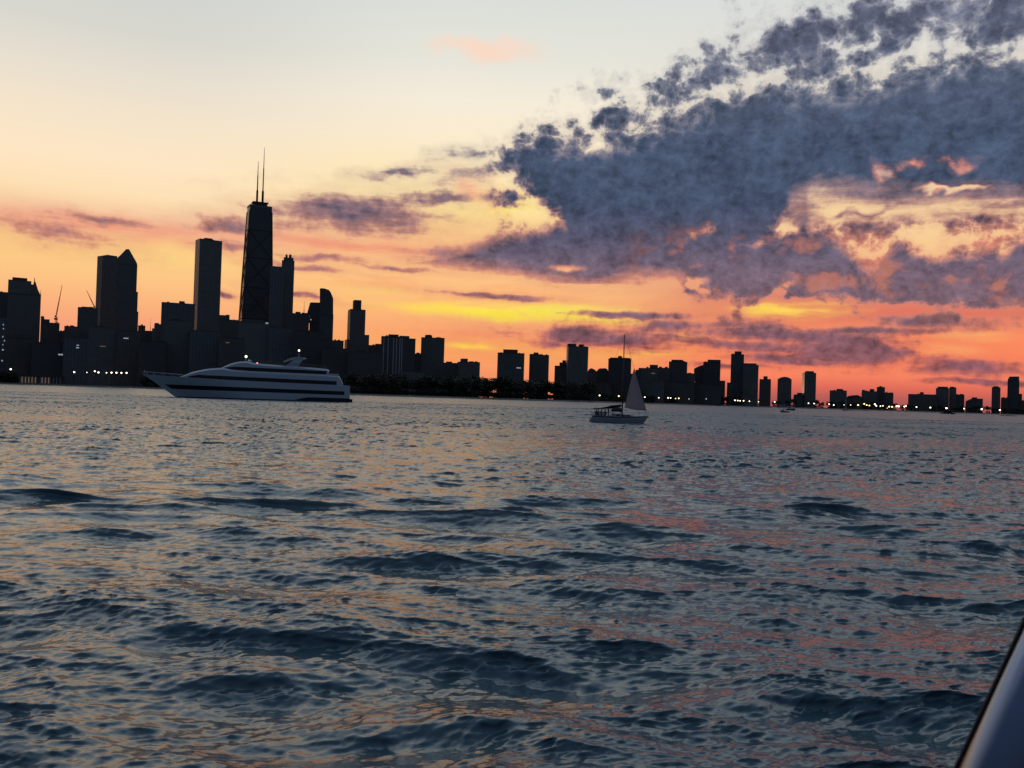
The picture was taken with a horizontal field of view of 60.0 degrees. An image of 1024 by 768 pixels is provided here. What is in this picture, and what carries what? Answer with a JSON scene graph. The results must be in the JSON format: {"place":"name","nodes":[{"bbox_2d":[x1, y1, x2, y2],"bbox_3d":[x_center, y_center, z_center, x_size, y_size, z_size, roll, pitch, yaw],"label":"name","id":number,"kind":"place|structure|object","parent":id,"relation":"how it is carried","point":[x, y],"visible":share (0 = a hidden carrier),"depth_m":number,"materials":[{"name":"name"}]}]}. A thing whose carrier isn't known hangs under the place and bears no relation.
{"place":"outdoors","nodes":[
{"label":"outdoors","id":0,"kind":"place"},
{"bbox_2d":[0,384,1023,767],"bbox_3d":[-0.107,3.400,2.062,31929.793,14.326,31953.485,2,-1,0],"label":"water","id":1,"kind":"structure","parent":0,"point":[358,582],"depth_m":14.52,"materials":[{"name":"blue liquid"}]},
{"bbox_2d":[143,350,351,401],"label":"dinner yacht","id":2,"kind":"object","parent":1,"relation":"on","point":[290,381],"visible":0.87,"depth_m":269.94,"materials":[{"name":"white paint"}]},
{"bbox_2d":[589,334,648,423],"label":"sailing boat","id":3,"kind":"object","parent":1,"relation":"on","point":[634,400],"visible":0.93,"depth_m":122.33,"materials":[{"name":"white fabric"}]},
{"bbox_2d":[0,382,1023,414],"bbox_3d":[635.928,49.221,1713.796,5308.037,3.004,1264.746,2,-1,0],"label":"beach","id":4,"kind":"structure","parent":0,"point":[511,399],"depth_m":1279.83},
{"bbox_2d":[0,0,1023,412],"label":"sky","id":5,"kind":"structure","parent":0,"point":[832,189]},
{"bbox_2d":[67,384,1000,413],"bbox_3d":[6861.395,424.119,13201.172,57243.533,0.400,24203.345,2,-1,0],"label":"ground","id":6,"kind":"structure","parent":0,"point":[609,401],"depth_m":1701.84,"materials":[{"name":"black soil"}]},
{"bbox_2d":[0,317,6,371],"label":"apartment slab","id":7,"kind":"structure","parent":6,"relation":"on","point":[3,322],"depth_m":1393.45,"materials":[{"name":"grey concrete"}]},
{"bbox_2d":[0,291,7,317],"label":"office tower","id":8,"kind":"structure","parent":6,"relation":"on","point":[3,303],"depth_m":1574.63,"materials":[{"name":"black glass"}]},
{"bbox_2d":[6,335,32,382],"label":"lakefront block","id":9,"kind":"structure","parent":6,"relation":"on","point":[19,354],"depth_m":1360.38,"materials":[{"name":"brown brick"}]},
{"bbox_2d":[5,277,40,370],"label":"hotel tower","id":10,"kind":"structure","parent":6,"relation":"on","point":[23,305],"depth_m":1501.72,"materials":[{"name":"stone"}]},
{"bbox_2d":[19,375,63,383],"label":"beach pavilion","id":11,"kind":"structure","parent":6,"relation":"on","point":[42,379],"depth_m":1319.72,"materials":[{"name":"brick"}]},
{"bbox_2d":[31,342,62,376],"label":"lakefront block","id":12,"kind":"structure","parent":6,"relation":"on","point":[46,358],"depth_m":1355.33,"materials":[{"name":"brick"}]},
{"bbox_2d":[40,316,59,342],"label":"apartment block","id":13,"kind":"structure","parent":6,"relation":"on","point":[49,331],"depth_m":1470.95,"materials":[{"name":"brown brick"}]},
{"bbox_2d":[64,325,78,337],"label":"apartment block","id":14,"kind":"structure","parent":6,"relation":"on","point":[70,331],"depth_m":1466.20,"materials":[{"name":"brown brick"}]},
{"bbox_2d":[62,337,88,384],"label":"lakefront block","id":15,"kind":"structure","parent":6,"relation":"on","point":[75,354],"depth_m":1349.93,"materials":[{"name":"grey concrete"}]},
{"bbox_2d":[77,306,97,338],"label":"office block","id":16,"kind":"structure","parent":6,"relation":"on","point":[87,317],"depth_m":1500.88,"materials":[{"name":"grey concrete"}]},
{"bbox_2d":[87,325,117,385],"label":"lakefront block","id":17,"kind":"structure","parent":6,"relation":"on","point":[102,352],"depth_m":1365.39,"materials":[{"name":"stone"}]},
{"bbox_2d":[95,255,117,327],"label":"slab tower","id":18,"kind":"structure","parent":6,"relation":"on","point":[106,283],"depth_m":1663.05,"materials":[{"name":"stone"}]},
{"bbox_2d":[115,249,137,330],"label":"gabled tower","id":19,"kind":"structure","parent":6,"relation":"on","point":[126,308],"depth_m":1563.24,"materials":[{"name":"stone"}]},
{"bbox_2d":[116,330,139,386],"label":"lakefront block","id":20,"kind":"structure","parent":6,"relation":"on","point":[127,350],"depth_m":1370.22,"materials":[{"name":"grey brick"}]},
{"bbox_2d":[138,323,151,340],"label":"building","id":21,"kind":"structure","parent":6,"relation":"on","point":[145,335],"depth_m":1490.99,"materials":[{"name":"brick"}]},
{"bbox_2d":[139,374,152,386],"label":"shore tree","id":22,"kind":"object","parent":6,"relation":"on","point":[146,380],"visible":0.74,"depth_m":1292.56,"materials":[{"name":"black plant"}]},
{"bbox_2d":[137,340,166,386],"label":"lakefront block","id":23,"kind":"structure","parent":6,"relation":"on","point":[151,357],"depth_m":1340.11,"materials":[{"name":"brick"}]},
{"bbox_2d":[152,323,160,340],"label":"building","id":24,"kind":"structure","parent":6,"relation":"on","point":[156,329],"depth_m":1441.29,"materials":[{"name":"stone"}]},
{"bbox_2d":[160,301,194,340],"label":"apartment block","id":25,"kind":"structure","parent":6,"relation":"on","point":[182,310],"depth_m":1450.87,"materials":[{"name":"grey concrete"}]},
{"bbox_2d":[164,319,191,376],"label":"lakefront block","id":26,"kind":"structure","parent":6,"relation":"on","point":[177,335],"depth_m":1370.83,"materials":[{"name":"stone"}]},
{"bbox_2d":[189,330,220,372],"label":"lakefront block","id":27,"kind":"structure","parent":6,"relation":"on","point":[203,350],"depth_m":1360.16,"materials":[{"name":"grey concrete"}]},
{"bbox_2d":[193,238,221,330],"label":"slab tower","id":28,"kind":"structure","parent":6,"relation":"on","point":[207,276],"depth_m":1604.19,"materials":[{"name":"stone"}]},
{"bbox_2d":[219,315,237,337],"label":"apartment block","id":29,"kind":"structure","parent":6,"relation":"on","point":[228,327],"depth_m":1481.36,"materials":[{"name":"brown brick"}]},
{"bbox_2d":[218,337,243,367],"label":"lakefront block","id":30,"kind":"structure","parent":6,"relation":"on","point":[231,350],"depth_m":1350.33,"materials":[{"name":"brown brick"}]},
{"bbox_2d":[238,319,268,363],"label":"lakefront block","id":31,"kind":"structure","parent":6,"relation":"on","point":[253,334],"depth_m":1361.74,"materials":[{"name":"stone"}]},
{"bbox_2d":[238,147,272,322],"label":"tapered skyscraper","id":32,"kind":"structure","parent":6,"relation":"on","point":[256,269],"depth_m":1667.92,"materials":[{"name":"black metal"}]},
{"bbox_2d":[269,266,283,327],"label":"apartment tower","id":33,"kind":"structure","parent":6,"relation":"on","point":[276,295],"depth_m":1552.40,"materials":[{"name":"grey concrete"}]},
{"bbox_2d":[267,326,294,365],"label":"lakefront block","id":34,"kind":"structure","parent":6,"relation":"on","point":[280,344],"depth_m":1365.45,"materials":[{"name":"grey concrete"}]},
{"bbox_2d":[282,253,294,327],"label":"crowned tower","id":35,"kind":"structure","parent":6,"relation":"on","point":[288,285],"depth_m":1593.06,"materials":[{"name":"stone"}]},
{"bbox_2d":[292,312,308,330],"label":"apartment block","id":36,"kind":"structure","parent":6,"relation":"on","point":[300,320],"depth_m":1501.69,"materials":[{"name":"brick"}]},
{"bbox_2d":[293,330,322,367],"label":"lakefront block","id":37,"kind":"structure","parent":6,"relation":"on","point":[308,344],"depth_m":1356.19,"materials":[{"name":"brick"}]},
{"bbox_2d":[307,302,319,330],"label":"office block","id":38,"kind":"structure","parent":6,"relation":"on","point":[313,312],"depth_m":1542.43,"materials":[{"name":"black glass"}]},
{"bbox_2d":[319,288,332,347],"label":"curved tower","id":39,"kind":"structure","parent":6,"relation":"on","point":[326,314],"depth_m":1512.29,"materials":[{"name":"black glass"}]},
{"bbox_2d":[321,347,349,381],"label":"lakefront block","id":40,"kind":"structure","parent":6,"relation":"on","point":[334,360],"depth_m":1345.80,"materials":[{"name":"brown brick"}]},
{"bbox_2d":[332,339,343,347],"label":"building","id":41,"kind":"structure","parent":6,"relation":"on","point":[337,343],"depth_m":1471.04,"materials":[{"name":"brown brick"}]},
{"bbox_2d":[342,373,355,392],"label":"shore tree","id":42,"kind":"object","parent":6,"relation":"on","point":[348,379],"visible":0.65,"depth_m":1178.82,"materials":[{"name":"black plant"}]},
{"bbox_2d":[344,300,368,351],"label":"apartment tower","id":43,"kind":"structure","parent":6,"relation":"on","point":[357,339],"depth_m":1563.15,"materials":[{"name":"stone"}]},
{"bbox_2d":[350,373,363,393],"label":"shore tree","id":44,"kind":"object","parent":6,"relation":"on","point":[357,377],"visible":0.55,"depth_m":1207.17,"materials":[{"name":"black plant"}]},
{"bbox_2d":[356,377,370,393],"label":"shore tree","id":45,"kind":"object","parent":6,"relation":"on","point":[362,383],"visible":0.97,"depth_m":1171.17,"materials":[{"name":"black plant"}]},
{"bbox_2d":[347,350,382,393],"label":"lakefront block","id":46,"kind":"structure","parent":6,"relation":"on","point":[364,363],"depth_m":1340.48,"materials":[{"name":"brick"}]},
{"bbox_2d":[364,374,379,393],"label":"shore tree","id":47,"kind":"object","parent":6,"relation":"on","point":[373,378],"visible":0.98,"depth_m":1176.53,"materials":[{"name":"black plant"}]},
{"bbox_2d":[368,344,380,351],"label":"building","id":48,"kind":"structure","parent":6,"relation":"on","point":[374,347],"depth_m":1471.02,"materials":[{"name":"brick"}]},
{"bbox_2d":[377,374,402,394],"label":"shore tree","id":49,"kind":"object","parent":6,"relation":"on","point":[391,380],"visible":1,"depth_m":1155.72,"materials":[{"name":"black plant"}]},
{"bbox_2d":[381,334,415,394],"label":"finned block","id":50,"kind":"structure","parent":6,"relation":"on","point":[398,351],"depth_m":1420.45,"materials":[{"name":"brick"}]},
{"bbox_2d":[394,374,408,394],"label":"shore tree","id":51,"kind":"object","parent":6,"relation":"on","point":[404,380],"visible":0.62,"depth_m":1186.14,"materials":[{"name":"black plant"}]},
{"bbox_2d":[400,370,423,395],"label":"lakefront block","id":52,"kind":"structure","parent":6,"relation":"on","point":[411,375],"depth_m":1320.12,"materials":[{"name":"stone"}]},
{"bbox_2d":[409,378,422,395],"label":"shore tree","id":53,"kind":"object","parent":6,"relation":"on","point":[416,383],"visible":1,"depth_m":1153.17,"materials":[{"name":"black plant"}]},
{"bbox_2d":[415,353,420,371],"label":"building","id":54,"kind":"structure","parent":6,"relation":"on","point":[417,361],"depth_m":1450.60,"materials":[{"name":"brown brick"}]},
{"bbox_2d":[422,374,438,395],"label":"shore tree","id":55,"kind":"object","parent":6,"relation":"on","point":[425,380],"visible":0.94,"depth_m":1144.04,"materials":[{"name":"black plant"}]},
{"bbox_2d":[420,335,444,395],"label":"apartment tower","id":56,"kind":"structure","parent":6,"relation":"on","point":[432,357],"depth_m":1450.86,"materials":[{"name":"grey concrete"}]},
{"bbox_2d":[426,376,444,395],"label":"shore tree","id":57,"kind":"object","parent":6,"relation":"on","point":[434,385],"visible":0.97,"depth_m":1144.42,"materials":[{"name":"black plant"}]},
{"bbox_2d":[442,376,456,396],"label":"shore tree","id":58,"kind":"object","parent":6,"relation":"on","point":[448,388],"visible":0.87,"depth_m":1178.48,"materials":[{"name":"black plant"}]},
{"bbox_2d":[442,361,457,396],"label":"building","id":59,"kind":"structure","parent":6,"relation":"on","point":[450,368],"depth_m":1420.42,"materials":[{"name":"brick"}]},
{"bbox_2d":[453,378,466,396],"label":"shore tree","id":60,"kind":"object","parent":6,"relation":"on","point":[459,384],"visible":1,"depth_m":1150.63,"materials":[{"name":"black plant"}]},
{"bbox_2d":[457,358,479,396],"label":"apartment block","id":61,"kind":"structure","parent":6,"relation":"on","point":[466,369],"depth_m":1401.40,"materials":[{"name":"stone"}]},
{"bbox_2d":[467,378,485,397],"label":"shore tree","id":62,"kind":"object","parent":6,"relation":"on","point":[476,383],"visible":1,"depth_m":1139.27,"materials":[{"name":"black plant"}]},
{"bbox_2d":[467,375,488,396],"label":"shore tree","id":63,"kind":"object","parent":6,"relation":"on","point":[475,377],"visible":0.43,"depth_m":1173.54,"materials":[{"name":"black plant"}]},
{"bbox_2d":[491,374,513,397],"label":"shore tree","id":64,"kind":"object","parent":6,"relation":"on","point":[505,381],"visible":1,"depth_m":1144.43,"materials":[{"name":"black plant"}]},
{"bbox_2d":[497,349,524,398],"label":"apartment tower","id":65,"kind":"structure","parent":6,"relation":"on","point":[510,362],"depth_m":1450.67,"materials":[{"name":"grey concrete"}]},
{"bbox_2d":[506,382,524,398],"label":"shore tree","id":66,"kind":"object","parent":6,"relation":"on","point":[515,386],"visible":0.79,"depth_m":1191.49,"materials":[{"name":"black plant"}]},
{"bbox_2d":[523,382,535,398],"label":"shore tree","id":67,"kind":"object","parent":6,"relation":"on","point":[529,386],"visible":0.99,"depth_m":1167.61,"materials":[{"name":"black plant"}]},
{"bbox_2d":[532,382,543,398],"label":"shore tree","id":68,"kind":"object","parent":6,"relation":"on","point":[538,386],"visible":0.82,"depth_m":1184.12,"materials":[{"name":"black plant"}]},
{"bbox_2d":[529,352,548,399],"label":"apartment tower","id":69,"kind":"structure","parent":6,"relation":"on","point":[538,367],"depth_m":1480.65,"materials":[{"name":"brown brick"}]},
{"bbox_2d":[538,380,551,399],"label":"shore tree","id":70,"kind":"object","parent":6,"relation":"on","point":[545,384],"visible":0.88,"depth_m":1193.27,"materials":[{"name":"black plant"}]},
{"bbox_2d":[551,380,564,399],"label":"shore tree","id":71,"kind":"object","parent":6,"relation":"on","point":[558,393],"visible":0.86,"depth_m":1229.53,"materials":[{"name":"black plant"}]},
{"bbox_2d":[554,360,565,399],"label":"apartment block","id":72,"kind":"structure","parent":6,"relation":"on","point":[560,373],"depth_m":1500.59,"materials":[{"name":"brown brick"}]},
{"bbox_2d":[565,344,587,400],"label":"notched tower","id":73,"kind":"structure","parent":6,"relation":"on","point":[576,364],"depth_m":1470.78,"materials":[{"name":"stone"}]},
{"bbox_2d":[576,380,595,400],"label":"shore tree","id":74,"kind":"object","parent":6,"relation":"on","point":[583,388],"visible":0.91,"depth_m":1243.36,"materials":[{"name":"black plant"}]},
{"bbox_2d":[587,368,596,381],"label":"building","id":75,"kind":"structure","parent":6,"relation":"on","point":[592,375],"depth_m":1560.51,"materials":[{"name":"brown brick"}]},
{"bbox_2d":[587,381,610,401],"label":"lakefront block","id":76,"kind":"structure","parent":6,"relation":"on","point":[605,387],"depth_m":1499.68,"materials":[{"name":"brown brick"}]},
{"bbox_2d":[596,368,607,381],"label":"building","id":77,"kind":"structure","parent":6,"relation":"on","point":[602,374],"depth_m":1560.57,"materials":[{"name":"brick"}]},
{"bbox_2d":[608,356,630,401],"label":"apartment tower","id":78,"kind":"structure","parent":6,"relation":"on","point":[615,376],"depth_m":1520.61,"materials":[{"name":"black concrete"}]},
{"bbox_2d":[639,365,657,379],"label":"apartment block","id":79,"kind":"structure","parent":6,"relation":"on","point":[650,373],"depth_m":1600.63,"materials":[{"name":"grey concrete"}]},
{"bbox_2d":[638,378,663,402],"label":"lakefront block","id":80,"kind":"structure","parent":6,"relation":"on","point":[653,387],"depth_m":1539.31,"materials":[{"name":"grey concrete"}]},
{"bbox_2d":[658,367,669,381],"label":"apartment block","id":81,"kind":"structure","parent":6,"relation":"on","point":[664,374],"depth_m":1640.49,"materials":[{"name":"brown brick"}]},
{"bbox_2d":[669,360,686,381],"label":"apartment tower","id":82,"kind":"structure","parent":6,"relation":"on","point":[678,370],"depth_m":1640.80,"materials":[{"name":"brick"}]},
{"bbox_2d":[664,381,694,403],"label":"lakefront block","id":83,"kind":"structure","parent":6,"relation":"on","point":[683,392],"depth_m":1579.42,"materials":[{"name":"brown brick"}]},
{"bbox_2d":[694,365,702,384],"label":"apartment block","id":84,"kind":"structure","parent":6,"relation":"on","point":[698,371],"depth_m":1680.85,"materials":[{"name":"black glass"}]},
{"bbox_2d":[694,384,720,404],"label":"lakefront block","id":85,"kind":"structure","parent":6,"relation":"on","point":[710,394],"depth_m":1599.74,"materials":[{"name":"brick"}]},
{"bbox_2d":[703,360,720,384],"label":"apartment tower","id":86,"kind":"structure","parent":6,"relation":"on","point":[711,372],"depth_m":1660.67,"materials":[{"name":"black concrete"}]},
{"bbox_2d":[727,382,731,404],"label":"building","id":87,"kind":"structure","parent":6,"relation":"on","point":[729,389],"depth_m":1700.03,"materials":[{"name":"brick"}]},
{"bbox_2d":[730,351,743,405],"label":"apartment tower","id":88,"kind":"structure","parent":6,"relation":"on","point":[737,362],"depth_m":1720.77,"materials":[{"name":"black glass"}]},
{"bbox_2d":[742,363,758,405],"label":"apartment tower","id":89,"kind":"structure","parent":6,"relation":"on","point":[750,383],"depth_m":1700.41,"materials":[{"name":"grey concrete"}]},
{"bbox_2d":[759,376,770,405],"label":"apartment tower","id":90,"kind":"structure","parent":6,"relation":"on","point":[765,391],"depth_m":1760.36,"materials":[{"name":"brown brick"}]},
{"bbox_2d":[777,377,791,406],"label":"apartment tower","id":91,"kind":"structure","parent":6,"relation":"on","point":[784,385],"depth_m":1800.51,"materials":[{"name":"stone"}]},
{"bbox_2d":[793,393,802,406],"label":"building","id":92,"kind":"structure","parent":6,"relation":"on","point":[798,397],"depth_m":1799.30,"materials":[{"name":"brick"}]},
{"bbox_2d":[802,371,815,407],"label":"apartment tower","id":93,"kind":"structure","parent":6,"relation":"on","point":[809,386],"depth_m":1800.10,"materials":[{"name":"stone"}]},
{"bbox_2d":[829,389,846,408],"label":"apartment block","id":94,"kind":"structure","parent":6,"relation":"on","point":[837,396],"depth_m":1860.17,"materials":[{"name":"grey concrete"}]},
{"bbox_2d":[846,395,861,408],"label":"building","id":95,"kind":"structure","parent":6,"relation":"on","point":[857,399],"depth_m":1878.38,"materials":[{"name":"brown brick"}]},
{"bbox_2d":[862,389,877,409],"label":"apartment block","id":96,"kind":"structure","parent":6,"relation":"on","point":[871,395],"depth_m":1880.01,"materials":[{"name":"grey concrete"}]},
{"bbox_2d":[877,386,893,409],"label":"apartment block","id":97,"kind":"structure","parent":6,"relation":"on","point":[886,398],"depth_m":1891.24,"materials":[{"name":"brick"}]},
{"bbox_2d":[908,392,936,411],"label":"apartment block","id":98,"kind":"structure","parent":6,"relation":"on","point":[921,400],"depth_m":1919.73,"materials":[{"name":"brown brick"}]},
{"bbox_2d":[936,387,948,411],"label":"apartment tower","id":99,"kind":"structure","parent":6,"relation":"on","point":[942,393],"depth_m":1939.85,"materials":[{"name":"grey concrete"}]},
{"bbox_2d":[949,387,955,411],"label":"apartment tower","id":100,"kind":"structure","parent":6,"relation":"on","point":[952,396],"depth_m":1950.66,"materials":[{"name":"stone"}]},
{"bbox_2d":[956,394,963,411],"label":"building","id":101,"kind":"structure","parent":6,"relation":"on","point":[960,400],"depth_m":1950.21,"materials":[{"name":"brick"}]},
{"bbox_2d":[965,397,982,412],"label":"building","id":102,"kind":"structure","parent":6,"relation":"on","point":[973,401],"depth_m":1961.41,"materials":[{"name":"brown brick"}]},
{"bbox_2d":[991,386,1000,413],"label":"apartment tower","id":103,"kind":"structure","parent":6,"relation":"on","point":[995,401],"depth_m":1980.35,"materials":[{"name":"grey concrete"}]},
{"bbox_2d":[1001,397,1008,413],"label":"building","id":104,"kind":"structure","parent":6,"relation":"on","point":[1004,402],"depth_m":2000.51,"materials":[{"name":"brown brick"}]},
{"bbox_2d":[1007,376,1018,413],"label":"apartment tower","id":105,"kind":"structure","parent":6,"relation":"on","point":[1013,390],"depth_m":2000.39,"materials":[{"name":"black glass"}]},
{"bbox_2d":[953,616,1023,767],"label":"boat","id":106,"kind":"object","parent":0,"point":[995,738],"depth_m":0.55,"materials":[{"name":"silver metal"}]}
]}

